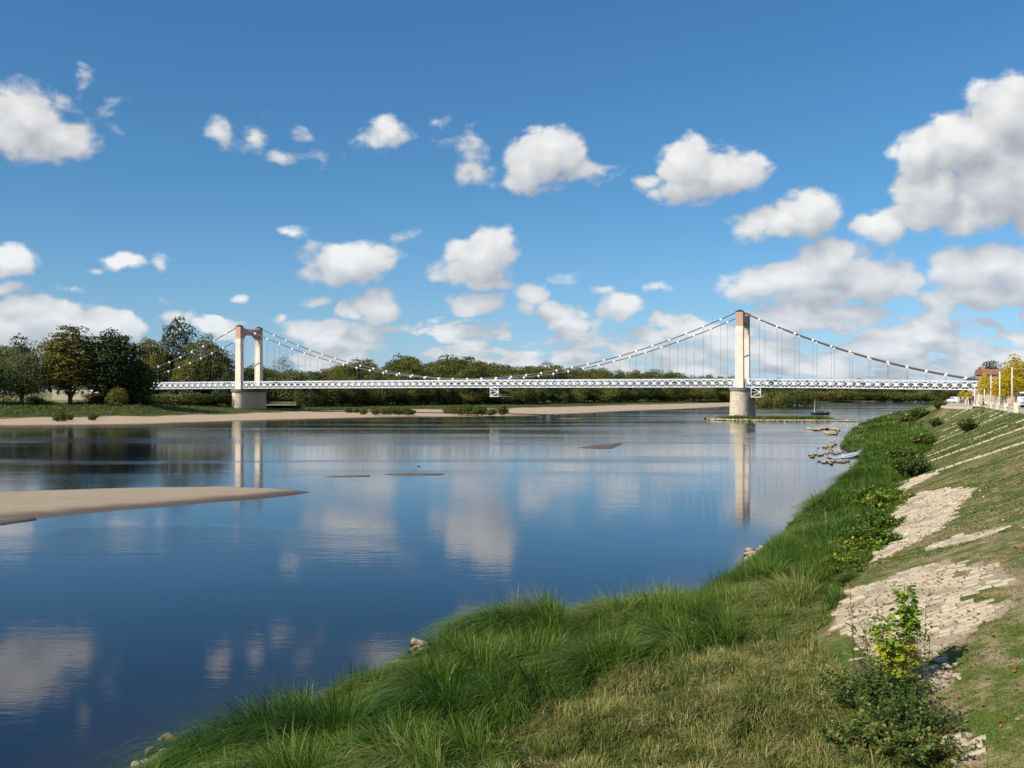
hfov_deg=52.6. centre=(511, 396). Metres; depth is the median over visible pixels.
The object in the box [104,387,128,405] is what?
bush
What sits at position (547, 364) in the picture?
woodland tree
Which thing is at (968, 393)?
golden tree
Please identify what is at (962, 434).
turf
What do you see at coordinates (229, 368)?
background tree
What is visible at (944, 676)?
loose stone
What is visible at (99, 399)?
dark bush
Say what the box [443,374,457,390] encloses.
woodland tree
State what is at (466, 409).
tussock
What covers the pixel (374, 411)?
tussock
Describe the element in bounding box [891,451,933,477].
bush
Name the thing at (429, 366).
woodland tree
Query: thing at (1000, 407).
wall
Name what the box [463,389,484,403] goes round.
woodland bush
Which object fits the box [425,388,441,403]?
woodland bush
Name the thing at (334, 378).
woodland tree
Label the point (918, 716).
weedy shrub
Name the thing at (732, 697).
short grass
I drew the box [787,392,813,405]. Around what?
shrub
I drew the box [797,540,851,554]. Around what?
bramble
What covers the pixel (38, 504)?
sandbar
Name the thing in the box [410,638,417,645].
rock
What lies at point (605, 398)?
woodland bush
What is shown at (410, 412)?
tussock
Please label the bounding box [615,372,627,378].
woodland tree
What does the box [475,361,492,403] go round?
woodland tree
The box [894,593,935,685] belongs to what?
willow sapling
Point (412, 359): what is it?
woodland tree
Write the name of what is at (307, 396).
dark bush
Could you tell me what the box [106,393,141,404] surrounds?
dark bush
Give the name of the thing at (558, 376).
woodland tree
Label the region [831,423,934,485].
long grass
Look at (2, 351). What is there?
green tree
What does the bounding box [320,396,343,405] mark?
woodland bush
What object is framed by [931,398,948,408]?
bush
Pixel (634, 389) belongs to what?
woodland tree
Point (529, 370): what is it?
woodland tree
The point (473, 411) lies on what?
tussock
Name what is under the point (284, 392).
woodland bush
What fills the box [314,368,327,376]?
woodland tree
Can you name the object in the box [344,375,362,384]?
woodland tree
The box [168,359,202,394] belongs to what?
olive tree
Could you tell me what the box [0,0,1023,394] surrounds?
sky
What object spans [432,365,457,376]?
woodland tree
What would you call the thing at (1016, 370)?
golden tree
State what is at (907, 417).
bush
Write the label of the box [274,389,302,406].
woodland bush
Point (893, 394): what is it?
distant bush
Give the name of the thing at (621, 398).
woodland bush
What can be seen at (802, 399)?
shrub
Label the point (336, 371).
woodland tree
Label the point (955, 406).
grit path
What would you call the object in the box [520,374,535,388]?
woodland tree
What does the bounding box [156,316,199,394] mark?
tall tree
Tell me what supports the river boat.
on the river
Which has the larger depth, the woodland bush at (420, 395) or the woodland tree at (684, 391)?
the woodland tree at (684, 391)
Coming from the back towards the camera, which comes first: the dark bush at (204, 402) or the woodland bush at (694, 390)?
the woodland bush at (694, 390)
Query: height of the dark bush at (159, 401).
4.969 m
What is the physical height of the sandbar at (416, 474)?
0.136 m
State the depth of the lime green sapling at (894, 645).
15.99 m
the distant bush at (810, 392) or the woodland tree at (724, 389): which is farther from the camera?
the distant bush at (810, 392)
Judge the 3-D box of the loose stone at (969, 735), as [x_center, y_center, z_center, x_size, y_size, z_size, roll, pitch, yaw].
[6.037,4.463,13.649,0.154,0.058,0.120,12,4,-15]
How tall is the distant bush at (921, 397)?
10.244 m
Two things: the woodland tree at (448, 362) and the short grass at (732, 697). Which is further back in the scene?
the woodland tree at (448, 362)
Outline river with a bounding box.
[0,401,934,767]
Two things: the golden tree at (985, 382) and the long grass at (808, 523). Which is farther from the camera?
the golden tree at (985, 382)
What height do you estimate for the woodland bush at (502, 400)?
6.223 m
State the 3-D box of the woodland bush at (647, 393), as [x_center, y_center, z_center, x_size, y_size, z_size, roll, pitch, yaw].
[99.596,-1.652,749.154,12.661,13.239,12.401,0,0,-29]
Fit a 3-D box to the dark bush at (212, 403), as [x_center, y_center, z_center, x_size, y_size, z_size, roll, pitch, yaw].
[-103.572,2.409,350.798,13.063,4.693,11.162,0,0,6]
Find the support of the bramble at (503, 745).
on the river bank at (945, 632)
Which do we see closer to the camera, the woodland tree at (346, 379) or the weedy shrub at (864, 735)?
the weedy shrub at (864, 735)
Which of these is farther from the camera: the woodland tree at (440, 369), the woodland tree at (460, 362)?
the woodland tree at (460, 362)
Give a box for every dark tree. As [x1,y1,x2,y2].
[2,333,43,383]
[76,327,152,404]
[111,361,166,403]
[211,371,233,392]
[244,364,268,383]
[930,384,942,399]
[957,379,975,392]
[978,360,1002,368]
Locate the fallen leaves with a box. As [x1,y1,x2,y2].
[805,452,1023,767]
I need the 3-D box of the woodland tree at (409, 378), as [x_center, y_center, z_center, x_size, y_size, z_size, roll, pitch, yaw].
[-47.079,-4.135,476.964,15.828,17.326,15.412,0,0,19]
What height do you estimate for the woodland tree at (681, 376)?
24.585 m
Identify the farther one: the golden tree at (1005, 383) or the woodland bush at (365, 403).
the woodland bush at (365, 403)
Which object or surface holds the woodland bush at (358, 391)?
on the sandy shore
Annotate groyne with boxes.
[704,417,858,420]
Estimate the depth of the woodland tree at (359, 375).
456.67 m
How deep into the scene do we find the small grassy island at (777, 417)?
252.60 m
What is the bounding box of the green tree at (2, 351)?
[0,344,19,399]
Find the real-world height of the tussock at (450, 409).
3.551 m
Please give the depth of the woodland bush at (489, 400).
510.93 m
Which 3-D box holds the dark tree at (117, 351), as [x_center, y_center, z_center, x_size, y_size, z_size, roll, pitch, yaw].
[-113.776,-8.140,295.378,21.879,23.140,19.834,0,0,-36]
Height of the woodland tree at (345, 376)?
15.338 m
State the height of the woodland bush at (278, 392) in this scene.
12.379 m
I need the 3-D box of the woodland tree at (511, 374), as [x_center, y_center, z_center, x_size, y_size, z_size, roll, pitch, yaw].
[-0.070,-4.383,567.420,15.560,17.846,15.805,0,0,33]
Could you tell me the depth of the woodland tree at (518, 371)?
598.86 m
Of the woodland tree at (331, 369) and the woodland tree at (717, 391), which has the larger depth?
the woodland tree at (717, 391)
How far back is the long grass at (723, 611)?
18.42 m
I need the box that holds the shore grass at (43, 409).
[0,400,729,417]
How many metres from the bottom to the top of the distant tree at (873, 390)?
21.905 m
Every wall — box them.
[972,393,1016,403]
[998,405,1003,410]
[1006,406,1012,411]
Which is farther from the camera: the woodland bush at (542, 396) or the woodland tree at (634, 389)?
the woodland tree at (634, 389)
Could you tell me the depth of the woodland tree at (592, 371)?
735.40 m
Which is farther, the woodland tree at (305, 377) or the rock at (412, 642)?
the woodland tree at (305, 377)
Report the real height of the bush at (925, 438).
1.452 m
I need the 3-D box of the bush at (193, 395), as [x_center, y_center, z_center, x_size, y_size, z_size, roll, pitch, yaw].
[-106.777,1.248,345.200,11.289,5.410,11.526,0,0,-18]
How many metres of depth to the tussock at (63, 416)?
223.45 m
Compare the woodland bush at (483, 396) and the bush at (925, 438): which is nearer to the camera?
the bush at (925, 438)
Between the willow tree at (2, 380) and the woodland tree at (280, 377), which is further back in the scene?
the woodland tree at (280, 377)
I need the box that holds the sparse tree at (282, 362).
[268,355,295,380]
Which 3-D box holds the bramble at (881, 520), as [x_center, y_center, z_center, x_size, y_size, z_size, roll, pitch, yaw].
[12.868,4.373,36.166,1.883,0.910,2.069,0,0,8]
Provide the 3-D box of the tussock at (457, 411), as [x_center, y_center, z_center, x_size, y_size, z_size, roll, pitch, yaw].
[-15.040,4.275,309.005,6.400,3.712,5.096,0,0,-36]
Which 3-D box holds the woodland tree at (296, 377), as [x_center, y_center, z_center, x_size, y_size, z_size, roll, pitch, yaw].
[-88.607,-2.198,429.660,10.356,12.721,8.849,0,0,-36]
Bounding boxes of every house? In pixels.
[51,384,94,399]
[974,367,1018,392]
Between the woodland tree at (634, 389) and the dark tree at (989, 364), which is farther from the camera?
the woodland tree at (634, 389)
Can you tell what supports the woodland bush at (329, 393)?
on the sandy shore
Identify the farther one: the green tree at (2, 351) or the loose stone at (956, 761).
the green tree at (2, 351)
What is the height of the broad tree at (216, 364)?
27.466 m
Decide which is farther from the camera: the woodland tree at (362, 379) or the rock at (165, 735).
the woodland tree at (362, 379)
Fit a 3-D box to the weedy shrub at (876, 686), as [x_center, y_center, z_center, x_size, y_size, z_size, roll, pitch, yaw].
[5.521,4.325,15.445,1.596,0.972,1.529,0,0,-28]
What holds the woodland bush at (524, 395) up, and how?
on the sandy shore
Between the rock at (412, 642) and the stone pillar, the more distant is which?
the stone pillar
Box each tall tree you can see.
[35,324,104,404]
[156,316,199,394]
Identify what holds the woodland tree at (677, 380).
on the sandy shore
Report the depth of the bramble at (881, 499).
43.74 m
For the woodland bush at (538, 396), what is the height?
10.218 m
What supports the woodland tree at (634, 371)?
on the sandy shore
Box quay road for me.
[949,398,1023,413]
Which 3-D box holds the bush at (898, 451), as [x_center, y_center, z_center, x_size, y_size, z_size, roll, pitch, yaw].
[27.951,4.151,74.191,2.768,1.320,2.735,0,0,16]
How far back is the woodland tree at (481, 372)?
538.08 m
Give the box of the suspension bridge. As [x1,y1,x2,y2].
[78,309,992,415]
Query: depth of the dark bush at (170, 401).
327.18 m
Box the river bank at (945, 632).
[271,400,1023,767]
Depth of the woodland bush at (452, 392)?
486.70 m
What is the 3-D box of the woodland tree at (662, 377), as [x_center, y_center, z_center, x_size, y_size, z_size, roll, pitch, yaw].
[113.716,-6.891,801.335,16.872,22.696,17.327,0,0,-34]
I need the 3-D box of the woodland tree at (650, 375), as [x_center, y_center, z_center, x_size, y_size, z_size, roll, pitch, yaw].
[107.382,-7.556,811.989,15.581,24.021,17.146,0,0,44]
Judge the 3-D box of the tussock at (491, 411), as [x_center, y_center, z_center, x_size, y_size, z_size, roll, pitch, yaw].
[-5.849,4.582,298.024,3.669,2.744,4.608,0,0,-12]
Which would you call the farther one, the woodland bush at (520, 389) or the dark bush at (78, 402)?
the woodland bush at (520, 389)
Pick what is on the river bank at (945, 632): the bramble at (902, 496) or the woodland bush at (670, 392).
the bramble at (902, 496)
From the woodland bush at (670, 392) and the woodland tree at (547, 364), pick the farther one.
the woodland bush at (670, 392)
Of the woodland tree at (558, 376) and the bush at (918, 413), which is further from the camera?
the woodland tree at (558, 376)
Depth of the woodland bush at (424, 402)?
476.76 m
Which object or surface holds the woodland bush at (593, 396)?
on the sandy shore
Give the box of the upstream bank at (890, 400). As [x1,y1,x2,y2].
[755,399,931,404]
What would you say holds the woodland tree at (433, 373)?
on the sandy shore
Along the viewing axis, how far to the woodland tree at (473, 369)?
526.96 m
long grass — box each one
[86,532,989,767]
[726,461,908,575]
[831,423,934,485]
[847,405,932,430]
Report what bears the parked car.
on the quay road
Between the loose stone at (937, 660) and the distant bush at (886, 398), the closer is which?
the loose stone at (937, 660)
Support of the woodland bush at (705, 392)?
on the sandy shore
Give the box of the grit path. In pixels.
[941,403,984,408]
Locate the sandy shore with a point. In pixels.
(122, 418)
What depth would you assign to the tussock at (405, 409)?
308.42 m
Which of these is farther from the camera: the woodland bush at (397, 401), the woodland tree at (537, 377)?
the woodland tree at (537, 377)
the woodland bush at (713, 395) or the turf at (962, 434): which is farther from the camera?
the woodland bush at (713, 395)
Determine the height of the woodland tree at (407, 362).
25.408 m
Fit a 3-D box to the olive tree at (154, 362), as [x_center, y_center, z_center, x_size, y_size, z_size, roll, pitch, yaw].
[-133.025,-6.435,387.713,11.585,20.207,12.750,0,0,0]
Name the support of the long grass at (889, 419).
on the river bank at (945, 632)
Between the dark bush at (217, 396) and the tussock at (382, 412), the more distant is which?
the dark bush at (217, 396)
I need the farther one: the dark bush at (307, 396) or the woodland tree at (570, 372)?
the woodland tree at (570, 372)
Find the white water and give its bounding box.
[831,450,861,458]
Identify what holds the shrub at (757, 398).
on the ground
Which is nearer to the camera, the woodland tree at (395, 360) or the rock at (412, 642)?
the rock at (412, 642)
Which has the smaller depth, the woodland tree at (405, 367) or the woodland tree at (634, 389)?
the woodland tree at (405, 367)
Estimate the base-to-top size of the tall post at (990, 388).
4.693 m
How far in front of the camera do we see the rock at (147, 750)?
16.76 m
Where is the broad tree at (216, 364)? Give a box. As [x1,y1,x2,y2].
[176,333,233,391]
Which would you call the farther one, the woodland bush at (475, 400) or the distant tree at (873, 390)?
the distant tree at (873, 390)
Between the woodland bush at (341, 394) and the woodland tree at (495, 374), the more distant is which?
the woodland tree at (495, 374)
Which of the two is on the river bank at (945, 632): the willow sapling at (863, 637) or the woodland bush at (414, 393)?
the willow sapling at (863, 637)
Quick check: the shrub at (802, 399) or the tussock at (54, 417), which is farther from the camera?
the shrub at (802, 399)
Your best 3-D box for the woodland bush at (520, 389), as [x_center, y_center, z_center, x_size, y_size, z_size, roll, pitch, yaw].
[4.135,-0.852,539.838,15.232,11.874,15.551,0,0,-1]
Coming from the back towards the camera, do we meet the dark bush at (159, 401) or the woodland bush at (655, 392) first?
the woodland bush at (655, 392)
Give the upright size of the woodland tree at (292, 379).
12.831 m
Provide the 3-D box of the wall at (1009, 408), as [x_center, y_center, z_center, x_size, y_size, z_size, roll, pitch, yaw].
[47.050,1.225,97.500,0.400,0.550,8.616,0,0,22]
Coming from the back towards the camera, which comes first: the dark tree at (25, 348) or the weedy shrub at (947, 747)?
the dark tree at (25, 348)
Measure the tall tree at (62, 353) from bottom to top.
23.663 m
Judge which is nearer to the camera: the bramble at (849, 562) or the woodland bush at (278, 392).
the bramble at (849, 562)
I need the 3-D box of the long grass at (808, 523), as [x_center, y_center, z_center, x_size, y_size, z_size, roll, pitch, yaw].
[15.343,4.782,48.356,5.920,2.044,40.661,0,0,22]
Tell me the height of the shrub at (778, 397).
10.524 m
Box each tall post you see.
[990,374,991,401]
[999,370,1000,404]
[1011,366,1012,405]
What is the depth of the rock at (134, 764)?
16.00 m
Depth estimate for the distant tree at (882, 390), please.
1163.60 m
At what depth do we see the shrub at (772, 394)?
636.08 m
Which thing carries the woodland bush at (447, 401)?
on the sandy shore
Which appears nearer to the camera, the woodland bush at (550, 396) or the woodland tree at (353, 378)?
the woodland tree at (353, 378)
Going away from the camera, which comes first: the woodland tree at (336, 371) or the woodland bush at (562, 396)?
the woodland tree at (336, 371)
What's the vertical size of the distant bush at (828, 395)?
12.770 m
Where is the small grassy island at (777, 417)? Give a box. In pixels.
[716,414,832,418]
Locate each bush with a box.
[0,399,30,405]
[24,396,47,404]
[38,401,60,404]
[62,400,93,404]
[79,392,107,404]
[86,392,126,404]
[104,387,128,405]
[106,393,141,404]
[129,396,156,404]
[147,389,163,395]
[147,396,170,404]
[152,393,185,404]
[156,397,182,404]
[175,393,208,404]
[176,398,199,405]
[182,397,211,405]
[191,389,215,396]
[203,390,231,406]
[204,397,222,405]
[220,391,231,405]
[264,378,290,405]
[266,389,279,402]
[273,384,291,405]
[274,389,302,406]
[289,386,325,409]
[305,395,331,405]
[320,389,337,405]
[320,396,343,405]
[322,389,357,405]
[340,394,355,405]
[343,388,376,404]
[348,382,375,405]
[358,388,391,404]
[361,395,377,405]
[378,388,407,404]
[389,388,410,404]
[396,393,414,404]
[398,390,419,404]
[407,388,431,404]
[407,388,435,404]
[423,388,438,404]
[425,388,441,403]
[434,388,445,404]
[436,381,452,403]
[437,396,456,404]
[444,388,458,402]
[448,393,465,404]
[448,393,472,404]
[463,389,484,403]
[468,395,486,403]
[471,383,488,402]
[474,390,489,404]
[482,394,497,403]
[488,394,514,403]
[498,388,512,402]
[503,393,519,403]
[508,388,534,402]
[511,388,532,403]
[524,390,538,402]
[528,388,549,402]
[530,389,540,402]
[543,391,559,402]
[549,391,568,402]
[563,391,585,402]
[570,388,587,401]
[585,393,602,402]
[591,389,613,401]
[605,388,620,400]
[613,394,626,401]
[617,388,633,401]
[631,390,651,401]
[643,388,656,401]
[644,388,661,400]
[652,386,668,400]
[652,394,672,400]
[664,389,673,400]
[672,391,685,400]
[677,388,699,399]
[691,388,713,400]
[705,388,716,399]
[715,391,729,401]
[792,389,817,395]
[804,392,822,399]
[819,391,838,399]
[832,390,853,399]
[848,392,873,401]
[867,393,886,401]
[879,393,895,401]
[882,446,922,459]
[883,391,903,400]
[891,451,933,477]
[895,393,915,400]
[896,413,917,421]
[907,407,930,418]
[907,432,937,444]
[910,393,931,401]
[914,390,935,401]
[927,417,944,426]
[931,394,944,399]
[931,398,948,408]
[956,416,981,431]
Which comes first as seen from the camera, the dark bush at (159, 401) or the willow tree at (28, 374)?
the willow tree at (28, 374)
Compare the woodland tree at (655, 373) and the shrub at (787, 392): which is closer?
the shrub at (787, 392)
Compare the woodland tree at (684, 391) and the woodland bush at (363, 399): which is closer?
the woodland bush at (363, 399)
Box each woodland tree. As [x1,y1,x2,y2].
[263,366,276,377]
[274,373,289,380]
[284,376,299,382]
[286,371,303,380]
[293,376,304,384]
[297,372,308,382]
[308,372,321,382]
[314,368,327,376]
[320,371,329,378]
[320,373,342,383]
[324,364,340,372]
[326,366,346,404]
[332,372,350,404]
[337,378,355,392]
[339,363,356,404]
[340,367,370,404]
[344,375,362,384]
[348,361,368,376]
[349,358,378,371]
[355,370,378,379]
[360,375,377,405]
[362,363,379,374]
[374,372,389,384]
[381,359,403,371]
[382,366,403,377]
[383,353,409,366]
[387,373,406,404]
[389,356,422,371]
[395,365,417,404]
[399,369,423,404]
[400,355,423,364]
[410,375,433,404]
[413,364,432,376]
[422,366,443,403]
[422,375,437,404]
[425,362,439,368]
[429,366,450,403]
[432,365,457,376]
[433,374,450,403]
[437,359,461,371]
[438,353,455,364]
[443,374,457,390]
[445,362,470,377]
[450,359,468,367]
[451,369,472,394]
[461,356,474,402]
[462,365,481,377]
[466,362,482,403]
[473,368,495,403]
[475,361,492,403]
[482,368,503,403]
[484,376,501,403]
[492,368,508,379]
[494,365,520,378]
[505,372,525,383]
[510,366,527,375]
[520,367,544,402]
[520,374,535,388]
[530,366,550,402]
[530,371,546,402]
[539,361,553,371]
[539,372,554,402]
[543,364,567,402]
[543,381,561,402]
[554,373,571,402]
[566,371,579,377]
[566,373,580,402]
[576,369,594,400]
[586,368,601,401]
[587,383,601,402]
[589,375,603,383]
[593,369,617,401]
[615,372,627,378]
[627,381,641,401]
[632,369,643,377]
[638,374,657,400]
[644,372,653,378]
[648,368,664,400]
[652,373,667,382]
[671,377,684,390]
[676,373,691,382]
[676,386,689,400]
[711,388,720,400]
[719,388,729,391]
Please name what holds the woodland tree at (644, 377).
on the sandy shore
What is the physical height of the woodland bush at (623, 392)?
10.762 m
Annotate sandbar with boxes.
[0,486,306,518]
[0,517,36,524]
[325,475,369,476]
[386,473,443,474]
[579,443,621,448]
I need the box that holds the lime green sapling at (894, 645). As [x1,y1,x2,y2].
[866,582,923,685]
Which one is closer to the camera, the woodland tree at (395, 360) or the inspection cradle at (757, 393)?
the inspection cradle at (757, 393)
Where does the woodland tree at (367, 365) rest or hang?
on the sandy shore
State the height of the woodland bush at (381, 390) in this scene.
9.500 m
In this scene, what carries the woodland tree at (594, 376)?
on the sandy shore
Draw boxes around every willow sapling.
[845,580,888,678]
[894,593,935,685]
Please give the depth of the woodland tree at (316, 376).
460.32 m
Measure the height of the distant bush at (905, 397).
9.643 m
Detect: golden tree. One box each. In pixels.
[957,390,966,402]
[964,390,972,396]
[975,373,989,397]
[989,376,1014,404]
[993,353,1023,402]
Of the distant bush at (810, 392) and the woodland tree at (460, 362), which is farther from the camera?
the distant bush at (810, 392)
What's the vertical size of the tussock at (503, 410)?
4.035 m
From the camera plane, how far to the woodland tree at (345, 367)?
480.29 m
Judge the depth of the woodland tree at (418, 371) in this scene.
496.28 m
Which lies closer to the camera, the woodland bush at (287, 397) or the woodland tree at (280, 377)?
the woodland bush at (287, 397)
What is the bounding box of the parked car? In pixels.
[946,397,961,402]
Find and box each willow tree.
[0,345,54,405]
[0,356,18,403]
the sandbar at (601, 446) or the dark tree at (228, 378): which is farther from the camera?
the dark tree at (228, 378)
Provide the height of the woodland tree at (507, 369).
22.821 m
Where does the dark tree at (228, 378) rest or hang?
on the sandy shore
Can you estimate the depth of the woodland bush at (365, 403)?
439.86 m
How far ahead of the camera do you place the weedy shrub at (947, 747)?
13.26 m
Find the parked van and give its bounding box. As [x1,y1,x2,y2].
[1017,392,1023,406]
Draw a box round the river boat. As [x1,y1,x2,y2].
[811,405,830,413]
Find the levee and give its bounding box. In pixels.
[0,393,295,404]
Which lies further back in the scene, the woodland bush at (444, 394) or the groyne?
the woodland bush at (444, 394)
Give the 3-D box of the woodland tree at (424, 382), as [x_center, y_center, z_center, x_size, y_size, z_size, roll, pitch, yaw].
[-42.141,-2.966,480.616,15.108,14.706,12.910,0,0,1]
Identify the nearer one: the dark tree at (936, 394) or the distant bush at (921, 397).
the dark tree at (936, 394)
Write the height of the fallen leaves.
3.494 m
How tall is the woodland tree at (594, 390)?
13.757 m
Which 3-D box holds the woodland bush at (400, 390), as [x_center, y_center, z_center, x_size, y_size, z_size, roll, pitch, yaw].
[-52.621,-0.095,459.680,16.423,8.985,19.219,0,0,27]
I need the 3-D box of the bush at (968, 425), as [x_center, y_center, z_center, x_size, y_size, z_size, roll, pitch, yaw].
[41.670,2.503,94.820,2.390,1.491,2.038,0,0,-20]
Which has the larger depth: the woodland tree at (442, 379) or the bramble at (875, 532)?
the woodland tree at (442, 379)
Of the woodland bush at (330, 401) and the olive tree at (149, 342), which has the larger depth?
the woodland bush at (330, 401)
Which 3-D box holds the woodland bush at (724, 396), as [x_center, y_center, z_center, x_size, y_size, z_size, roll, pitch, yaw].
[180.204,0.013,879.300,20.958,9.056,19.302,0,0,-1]
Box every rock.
[131,761,143,767]
[145,746,155,754]
[160,733,175,738]
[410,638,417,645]
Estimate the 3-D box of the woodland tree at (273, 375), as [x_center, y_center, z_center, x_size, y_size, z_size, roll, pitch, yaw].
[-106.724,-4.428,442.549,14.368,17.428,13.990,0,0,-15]
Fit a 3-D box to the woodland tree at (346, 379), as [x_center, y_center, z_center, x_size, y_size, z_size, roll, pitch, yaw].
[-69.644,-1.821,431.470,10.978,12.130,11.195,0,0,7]
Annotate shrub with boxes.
[755,392,771,405]
[758,396,774,406]
[763,391,786,405]
[772,392,789,406]
[777,397,795,406]
[780,390,798,404]
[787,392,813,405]
[791,393,818,405]
[814,666,875,707]
[815,708,940,762]
[824,655,940,712]
[854,681,966,736]
[886,727,980,767]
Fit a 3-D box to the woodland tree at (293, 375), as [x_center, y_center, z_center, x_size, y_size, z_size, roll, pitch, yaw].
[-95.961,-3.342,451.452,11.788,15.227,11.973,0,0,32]
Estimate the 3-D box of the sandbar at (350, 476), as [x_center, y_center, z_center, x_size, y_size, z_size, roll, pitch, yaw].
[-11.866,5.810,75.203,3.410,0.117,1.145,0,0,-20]
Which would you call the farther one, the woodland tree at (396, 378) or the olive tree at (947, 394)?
the woodland tree at (396, 378)
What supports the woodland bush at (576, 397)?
on the sandy shore
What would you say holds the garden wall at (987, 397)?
on the quay road
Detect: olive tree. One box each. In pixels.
[134,338,162,371]
[145,353,172,394]
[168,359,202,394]
[941,390,958,400]
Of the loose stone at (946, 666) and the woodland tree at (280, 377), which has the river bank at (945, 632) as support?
the loose stone at (946, 666)
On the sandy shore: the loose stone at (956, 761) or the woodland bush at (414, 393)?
the woodland bush at (414, 393)
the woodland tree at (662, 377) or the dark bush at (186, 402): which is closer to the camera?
the dark bush at (186, 402)
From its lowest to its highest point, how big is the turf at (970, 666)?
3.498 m
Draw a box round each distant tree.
[866,389,879,400]
[876,389,890,401]
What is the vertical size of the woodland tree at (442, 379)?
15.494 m
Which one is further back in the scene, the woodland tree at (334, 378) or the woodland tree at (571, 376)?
the woodland tree at (571, 376)
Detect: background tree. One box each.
[27,378,50,392]
[154,345,172,390]
[167,377,181,393]
[211,360,233,379]
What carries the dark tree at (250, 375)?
on the sandy shore
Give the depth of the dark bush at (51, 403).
293.29 m
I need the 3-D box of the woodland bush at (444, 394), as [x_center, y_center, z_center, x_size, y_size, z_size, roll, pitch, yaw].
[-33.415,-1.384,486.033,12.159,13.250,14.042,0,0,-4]
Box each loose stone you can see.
[932,657,941,662]
[934,670,942,675]
[942,663,951,668]
[942,674,950,679]
[949,759,961,765]
[960,738,968,741]
[962,741,972,746]
[965,732,973,738]
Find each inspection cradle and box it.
[490,388,512,396]
[751,386,768,397]
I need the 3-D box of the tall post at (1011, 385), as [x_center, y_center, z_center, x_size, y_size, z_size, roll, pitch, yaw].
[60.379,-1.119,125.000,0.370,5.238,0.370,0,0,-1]
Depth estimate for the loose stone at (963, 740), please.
13.54 m
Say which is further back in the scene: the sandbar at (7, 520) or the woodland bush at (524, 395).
the woodland bush at (524, 395)
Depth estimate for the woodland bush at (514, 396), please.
520.48 m
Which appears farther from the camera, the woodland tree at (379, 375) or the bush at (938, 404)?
the woodland tree at (379, 375)
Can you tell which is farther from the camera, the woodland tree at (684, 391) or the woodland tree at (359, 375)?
the woodland tree at (684, 391)
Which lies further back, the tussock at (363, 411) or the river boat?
the river boat
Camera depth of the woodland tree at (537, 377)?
589.92 m
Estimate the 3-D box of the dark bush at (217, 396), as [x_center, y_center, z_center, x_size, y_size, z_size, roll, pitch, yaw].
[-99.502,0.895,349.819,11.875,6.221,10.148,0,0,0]
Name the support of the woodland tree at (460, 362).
on the sandy shore
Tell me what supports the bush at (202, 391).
on the sandy shore
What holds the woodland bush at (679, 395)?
on the sandy shore
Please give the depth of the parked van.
140.47 m
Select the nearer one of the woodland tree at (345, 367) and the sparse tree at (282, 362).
the sparse tree at (282, 362)
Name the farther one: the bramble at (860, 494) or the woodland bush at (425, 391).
the woodland bush at (425, 391)
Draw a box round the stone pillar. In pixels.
[1013,403,1018,412]
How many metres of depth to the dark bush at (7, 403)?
285.36 m
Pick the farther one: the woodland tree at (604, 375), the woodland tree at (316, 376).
the woodland tree at (604, 375)
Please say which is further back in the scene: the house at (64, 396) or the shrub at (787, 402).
the shrub at (787, 402)
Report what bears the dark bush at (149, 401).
on the sandy shore
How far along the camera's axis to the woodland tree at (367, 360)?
516.07 m
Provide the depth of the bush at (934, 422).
141.79 m
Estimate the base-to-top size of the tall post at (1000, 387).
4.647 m
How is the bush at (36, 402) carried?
on the sandy shore
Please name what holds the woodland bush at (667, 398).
on the sandy shore
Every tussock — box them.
[52,410,63,420]
[55,410,68,421]
[87,412,98,419]
[345,408,353,412]
[358,408,367,414]
[370,407,380,414]
[380,408,386,414]
[384,406,393,414]
[390,407,403,414]
[398,407,410,414]
[403,409,417,415]
[447,405,457,414]
[453,405,463,414]
[458,404,473,414]
[469,407,481,415]
[475,405,489,415]
[485,408,497,415]
[495,404,509,415]
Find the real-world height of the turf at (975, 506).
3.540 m
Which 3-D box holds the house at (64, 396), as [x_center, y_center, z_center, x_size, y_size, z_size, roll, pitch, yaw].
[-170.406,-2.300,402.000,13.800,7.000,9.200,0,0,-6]
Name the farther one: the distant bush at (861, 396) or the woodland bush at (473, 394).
the distant bush at (861, 396)
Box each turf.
[807,526,1023,767]
[844,426,1023,581]
[915,407,1023,462]
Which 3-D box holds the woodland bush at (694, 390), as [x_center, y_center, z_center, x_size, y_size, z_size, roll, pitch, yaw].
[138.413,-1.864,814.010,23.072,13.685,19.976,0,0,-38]
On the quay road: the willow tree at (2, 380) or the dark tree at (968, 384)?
the dark tree at (968, 384)
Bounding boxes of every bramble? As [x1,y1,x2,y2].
[460,733,520,760]
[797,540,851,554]
[817,551,867,572]
[826,536,884,554]
[833,521,902,544]
[842,484,897,500]
[852,490,907,509]
[855,509,907,530]
[874,486,915,501]
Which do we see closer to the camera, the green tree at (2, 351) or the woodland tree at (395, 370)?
the green tree at (2, 351)
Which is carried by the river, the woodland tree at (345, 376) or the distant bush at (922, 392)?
the distant bush at (922, 392)
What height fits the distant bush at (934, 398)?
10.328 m
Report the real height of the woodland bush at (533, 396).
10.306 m
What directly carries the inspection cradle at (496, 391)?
hanging from the suspension bridge
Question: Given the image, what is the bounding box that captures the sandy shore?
[0,398,729,425]
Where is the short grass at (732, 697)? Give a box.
[454,623,968,767]
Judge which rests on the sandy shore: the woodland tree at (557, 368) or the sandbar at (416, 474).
the woodland tree at (557, 368)
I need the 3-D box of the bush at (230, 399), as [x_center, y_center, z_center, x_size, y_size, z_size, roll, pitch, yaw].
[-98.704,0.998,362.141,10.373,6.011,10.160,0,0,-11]

